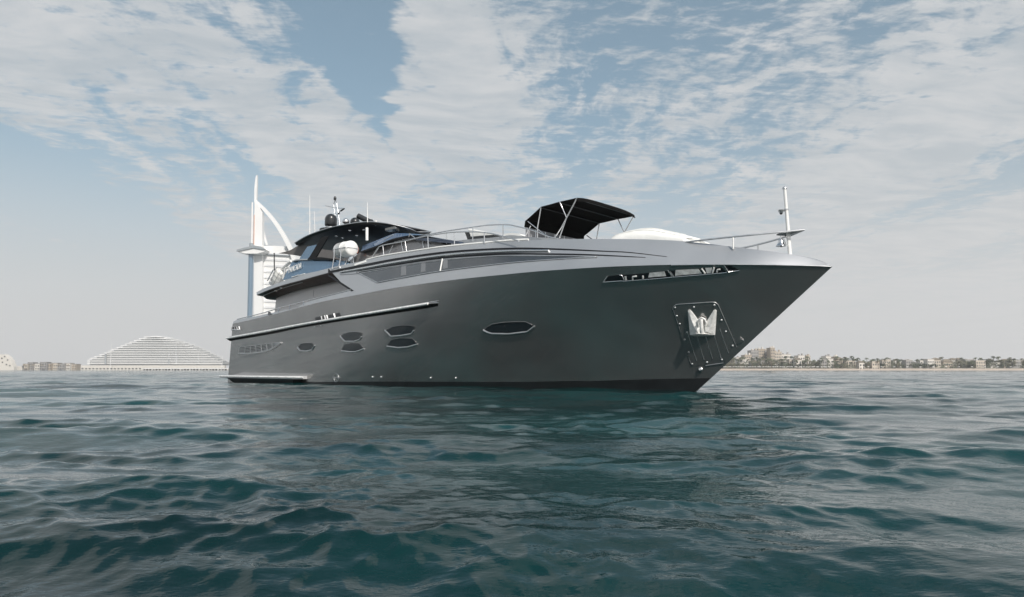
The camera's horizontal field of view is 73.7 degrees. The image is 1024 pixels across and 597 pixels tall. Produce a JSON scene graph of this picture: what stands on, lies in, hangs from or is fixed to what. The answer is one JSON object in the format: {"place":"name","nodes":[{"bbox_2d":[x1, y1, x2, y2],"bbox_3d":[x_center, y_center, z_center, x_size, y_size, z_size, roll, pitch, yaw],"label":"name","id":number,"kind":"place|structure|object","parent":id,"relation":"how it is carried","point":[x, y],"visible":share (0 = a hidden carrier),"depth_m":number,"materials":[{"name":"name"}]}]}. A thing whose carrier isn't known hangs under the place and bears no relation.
{"place":"outdoors","nodes":[
{"label":"outdoors","id":0,"kind":"place"},
{"bbox_2d":[34,363,39,369],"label":"waterfront house","id":1,"kind":"structure","parent":0,"point":[37,366],"depth_m":1164.18,"materials":[{"name":"grey"}]},
{"bbox_2d":[39,362,50,369],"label":"waterfront house","id":2,"kind":"structure","parent":0,"point":[45,366],"depth_m":1154.50,"materials":[{"name":"grey"}]},
{"bbox_2d":[51,363,61,369],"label":"waterfront house","id":3,"kind":"structure","parent":0,"point":[54,366],"depth_m":1164.35,"materials":[{"name":"beige"}]},
{"bbox_2d":[57,364,65,369],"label":"waterfront house","id":4,"kind":"structure","parent":0,"point":[62,367],"depth_m":1154.22,"materials":[{"name":"grey"}]},
{"bbox_2d":[64,363,74,369],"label":"waterfront house","id":5,"kind":"structure","parent":0,"point":[69,367],"depth_m":1159.80,"materials":[{"name":"grey"}]},
{"bbox_2d":[72,364,80,369],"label":"waterfront house","id":6,"kind":"structure","parent":0,"point":[76,366],"depth_m":1164.77,"materials":[{"name":"beige"}]},
{"bbox_2d":[87,336,228,364],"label":"terraced hotel","id":7,"kind":"structure","parent":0,"point":[156,350],"depth_m":1148.51,"materials":[{"name":"white concrete"}]},
{"bbox_2d":[0,370,1023,596],"bbox_3d":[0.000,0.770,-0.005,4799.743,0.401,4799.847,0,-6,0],"label":"sea","id":8,"kind":"structure","parent":0,"point":[719,483],"depth_m":4.29,"materials":[{"name":"liquid"}]},
{"bbox_2d":[0,354,16,369],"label":"shell building","id":9,"kind":"structure","parent":8,"relation":"on","point":[7,361],"depth_m":1115.34,"materials":[{"name":"grey"}]},
{"bbox_2d":[23,364,29,369],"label":"waterfront house","id":10,"kind":"structure","parent":8,"relation":"on","point":[27,366],"depth_m":1154.42,"materials":[{"name":"beige"}]},
{"bbox_2d":[27,362,37,369],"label":"waterfront house","id":11,"kind":"structure","parent":8,"relation":"on","point":[31,367],"depth_m":1159.80,"materials":[{"name":"grey"}]},
{"bbox_2d":[81,365,225,369],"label":"podium","id":12,"kind":"object","parent":8,"relation":"on","point":[112,367],"visible":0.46,"depth_m":1137.38,"materials":[{"name":"grey"}]},
{"bbox_2d":[142,368,228,369],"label":"pier","id":13,"kind":"structure","parent":8,"relation":"in","point":[185,368],"depth_m":1114.32,"materials":[{"name":"white concrete"}]},
{"bbox_2d":[236,175,299,317],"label":"sail tower","id":14,"kind":"structure","parent":8,"relation":"on","point":[260,254],"depth_m":1142.20,"materials":[{"name":"white"}]},
{"bbox_2d":[219,186,830,391],"bbox_3d":[-2.856,-0.742,33.704,35.456,11.800,8.175,-6,-8,43],"label":"yacht","id":15,"kind":"object","parent":8,"relation":"on","point":[564,303],"visible":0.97,"depth_m":27.31,"materials":[{"name":"paint"}]},
{"bbox_2d":[267,267,285,284],"bbox_3d":[-14.372,-1.275,41.445,1.989,1.216,0.728,-6,-8,43],"label":"caged canister","id":16,"kind":"object","parent":15,"relation":"on","point":[276,277],"visible":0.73,"depth_m":40.94,"materials":[{"name":"white plastic"}]},
{"bbox_2d":[332,241,358,268],"bbox_3d":[-8.667,-2.228,35.370,1.349,1.479,0.971,-6,-8,43],"label":"life raft","id":17,"kind":"object","parent":15,"relation":"on","point":[345,249],"visible":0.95,"depth_m":35.07,"materials":[{"name":"white plastic"}]},
{"bbox_2d":[360,256,572,281],"bbox_3d":[-2.380,-1.408,29.008,13.932,0.746,1.155,-6,-8,43],"label":"side window","id":18,"kind":"structure","parent":15,"relation":"in","point":[391,273],"depth_m":28.76,"materials":[{"name":"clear glass"}]},
{"bbox_2d":[465,229,503,238],"bbox_3d":[-1.017,-2.900,31.363,1.916,0.659,1.360,-6,-8,43],"label":"sun lounger","id":19,"kind":"object","parent":15,"relation":"on","point":[475,235],"visible":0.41,"depth_m":30.95,"materials":[{"name":"white fabric"}]},
{"bbox_2d":[504,233,525,236],"bbox_3d":[0.376,-2.749,30.179,1.154,0.250,0.900,-6,-8,43],"label":"seat pad","id":20,"kind":"object","parent":15,"relation":"on","point":[516,234],"visible":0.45,"depth_m":29.79,"materials":[{"name":"white fabric"}]},
{"bbox_2d":[611,228,709,243],"bbox_3d":[5.591,-2.183,25.987,3.314,0.971,2.300,-6,-8,43],"label":"deck cover","id":21,"kind":"object","parent":15,"relation":"on","point":[652,233],"visible":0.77,"depth_m":25.04,"materials":[{"name":"white fabric"}]},
{"bbox_2d":[688,310,716,335],"bbox_3d":[6.587,0.839,23.533,0.972,0.900,0.572,-2,-6,23],"label":"anchor","id":22,"kind":"object","parent":15,"relation":"on","point":[696,328],"visible":1,"depth_m":23.52,"materials":[{"name":"silver metal"}]},
{"bbox_2d":[776,236,787,246],"bbox_3d":[8.909,-1.877,22.582,0.338,0.385,0.392,-6,-8,43],"label":"ship bell","id":23,"kind":"object","parent":15,"relation":"hanging from","point":[781,243],"visible":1,"depth_m":22.49,"materials":[{"name":"silver metal"}]},
{"bbox_2d":[0,0,1023,367],"label":"sky","id":24,"kind":"structure","parent":0,"point":[136,136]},
{"bbox_2d":[721,369,1023,369],"bbox_3d":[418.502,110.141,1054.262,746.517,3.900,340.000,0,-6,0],"label":"beach","id":25,"kind":"structure","parent":0,"point":[872,369],"depth_m":900.07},
{"bbox_2d":[786,359,792,367],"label":"beach villa","id":26,"kind":"object","parent":25,"relation":"on","point":[790,361],"visible":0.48,"depth_m":945.65,"materials":[{"name":"beige"}]},
{"bbox_2d":[792,358,801,367],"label":"beach villa","id":27,"kind":"object","parent":25,"relation":"on","point":[799,360],"visible":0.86,"depth_m":934.98,"materials":[{"name":"grey"}]},
{"bbox_2d":[817,360,826,367],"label":"beach villa","id":28,"kind":"object","parent":25,"relation":"on","point":[825,363],"visible":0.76,"depth_m":934.11,"materials":[{"name":"grey"}]},
{"bbox_2d":[833,357,844,367],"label":"beach villa","id":29,"kind":"object","parent":25,"relation":"on","point":[837,359],"visible":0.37,"depth_m":955.05,"materials":[{"name":"beige"}]},
{"bbox_2d":[844,360,855,367],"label":"beach villa","id":30,"kind":"object","parent":25,"relation":"on","point":[848,362],"visible":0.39,"depth_m":962.52,"materials":[{"name":"beige"}]},
{"bbox_2d":[855,361,864,368],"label":"beach villa","id":31,"kind":"object","parent":25,"relation":"on","point":[860,364],"visible":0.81,"depth_m":926.07,"materials":[{"name":"grey paint"}]},
{"bbox_2d":[869,361,879,368],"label":"beach villa","id":32,"kind":"object","parent":25,"relation":"on","point":[875,363],"visible":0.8,"depth_m":925.03,"materials":[{"name":"beige paint"}]},
{"bbox_2d":[879,359,890,367],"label":"beach villa","id":33,"kind":"object","parent":25,"relation":"on","point":[881,361],"visible":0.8,"depth_m":933.40,"materials":[{"name":"beige"}]},
{"bbox_2d":[902,360,912,367],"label":"beach villa","id":34,"kind":"object","parent":25,"relation":"on","point":[907,362],"visible":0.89,"depth_m":930.62,"materials":[{"name":"grey"}]},
{"bbox_2d":[923,359,933,367],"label":"beach villa","id":35,"kind":"object","parent":25,"relation":"on","point":[928,361],"visible":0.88,"depth_m":930.06,"materials":[{"name":"grey"}]},
{"bbox_2d":[932,358,941,367],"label":"beach villa","id":36,"kind":"object","parent":25,"relation":"on","point":[937,361],"visible":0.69,"depth_m":942.70,"materials":[{"name":"beige"}]},
{"bbox_2d":[941,359,952,367],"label":"beach villa","id":37,"kind":"object","parent":25,"relation":"on","point":[946,361],"visible":0.55,"depth_m":947.44,"materials":[{"name":"beige"}]},
{"bbox_2d":[972,360,985,367],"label":"beach villa","id":38,"kind":"object","parent":25,"relation":"on","point":[980,363],"visible":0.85,"depth_m":926.80,"materials":[{"name":"beige"}]},
{"bbox_2d":[986,362,1000,367],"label":"beach villa","id":39,"kind":"object","parent":25,"relation":"on","point":[993,365],"visible":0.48,"depth_m":947.39,"materials":[{"name":"grey paint"}]},
{"bbox_2d":[1005,360,1021,367],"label":"beach villa","id":40,"kind":"object","parent":25,"relation":"on","point":[1019,363],"visible":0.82,"depth_m":931.47,"materials":[{"name":"grey"}]},
{"bbox_2d":[722,368,1023,368],"bbox_3d":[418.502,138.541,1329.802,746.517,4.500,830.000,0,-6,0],"label":"land","id":41,"kind":"structure","parent":0,"point":[880,368],"depth_m":928.51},
{"bbox_2d":[741,353,751,360],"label":"resort block","id":42,"kind":"structure","parent":41,"relation":"on","point":[748,356],"depth_m":991.68,"materials":[{"name":"beige"}]},
{"bbox_2d":[747,348,758,361],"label":"resort block","id":43,"kind":"structure","parent":41,"relation":"on","point":[754,353],"depth_m":999.99,"materials":[{"name":"grey"}]},
{"bbox_2d":[754,347,764,358],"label":"resort block","id":44,"kind":"structure","parent":41,"relation":"on","point":[761,352],"depth_m":1008.16,"materials":[{"name":"beige concrete"}]},
{"bbox_2d":[766,346,774,360],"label":"resort block","id":45,"kind":"structure","parent":41,"relation":"on","point":[770,352],"depth_m":992.91,"materials":[{"name":"beige concrete"}]},
{"bbox_2d":[775,350,781,359],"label":"resort block","id":46,"kind":"structure","parent":41,"relation":"on","point":[778,354],"depth_m":999.73,"materials":[{"name":"beige"}]},
{"bbox_2d":[782,352,790,358],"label":"resort block","id":47,"kind":"structure","parent":41,"relation":"on","point":[787,354],"depth_m":1007.40,"materials":[{"name":"grey"}]},
{"bbox_2d":[794,353,804,359],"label":"resort block","id":48,"kind":"structure","parent":41,"relation":"on","point":[802,356],"depth_m":991.61,"materials":[{"name":"grey"}]},
{"bbox_2d":[821,354,830,359],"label":"resort block","id":49,"kind":"structure","parent":41,"relation":"on","point":[826,357],"depth_m":1009.70,"materials":[{"name":"grey"}]},
{"bbox_2d":[723,363,1023,368],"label":"undergrowth","id":50,"kind":"object","parent":41,"relation":"on","point":[852,366],"visible":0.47,"depth_m":931.27,"materials":[{"name":"green plant"}]},
{"bbox_2d":[954,360,963,366],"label":"broad tree","id":51,"kind":"object","parent":41,"relation":"on","point":[960,364],"visible":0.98,"depth_m":932.08,"materials":[{"name":"green plant"}]},
{"bbox_2d":[953,361,968,367],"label":"broad tree","id":52,"kind":"object","parent":41,"relation":"on","point":[966,364],"visible":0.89,"depth_m":930.93,"materials":[{"name":"green plant"}]},
{"bbox_2d":[964,360,975,366],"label":"broad tree","id":53,"kind":"object","parent":41,"relation":"on","point":[971,362],"visible":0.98,"depth_m":930.21,"materials":[{"name":"green plant"}]},
{"bbox_2d":[982,359,993,365],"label":"broad tree","id":54,"kind":"object","parent":41,"relation":"on","point":[988,361],"visible":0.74,"depth_m":947.28,"materials":[{"name":"green plant"}]},
{"bbox_2d":[994,359,1004,366],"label":"broad tree","id":55,"kind":"object","parent":41,"relation":"on","point":[1002,361],"visible":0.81,"depth_m":947.15,"materials":[{"name":"green plant"}]},
{"bbox_2d":[1003,359,1016,367],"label":"broad tree","id":56,"kind":"object","parent":41,"relation":"on","point":[1008,363],"visible":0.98,"depth_m":927.61,"materials":[{"name":"green plant"}]}
]}

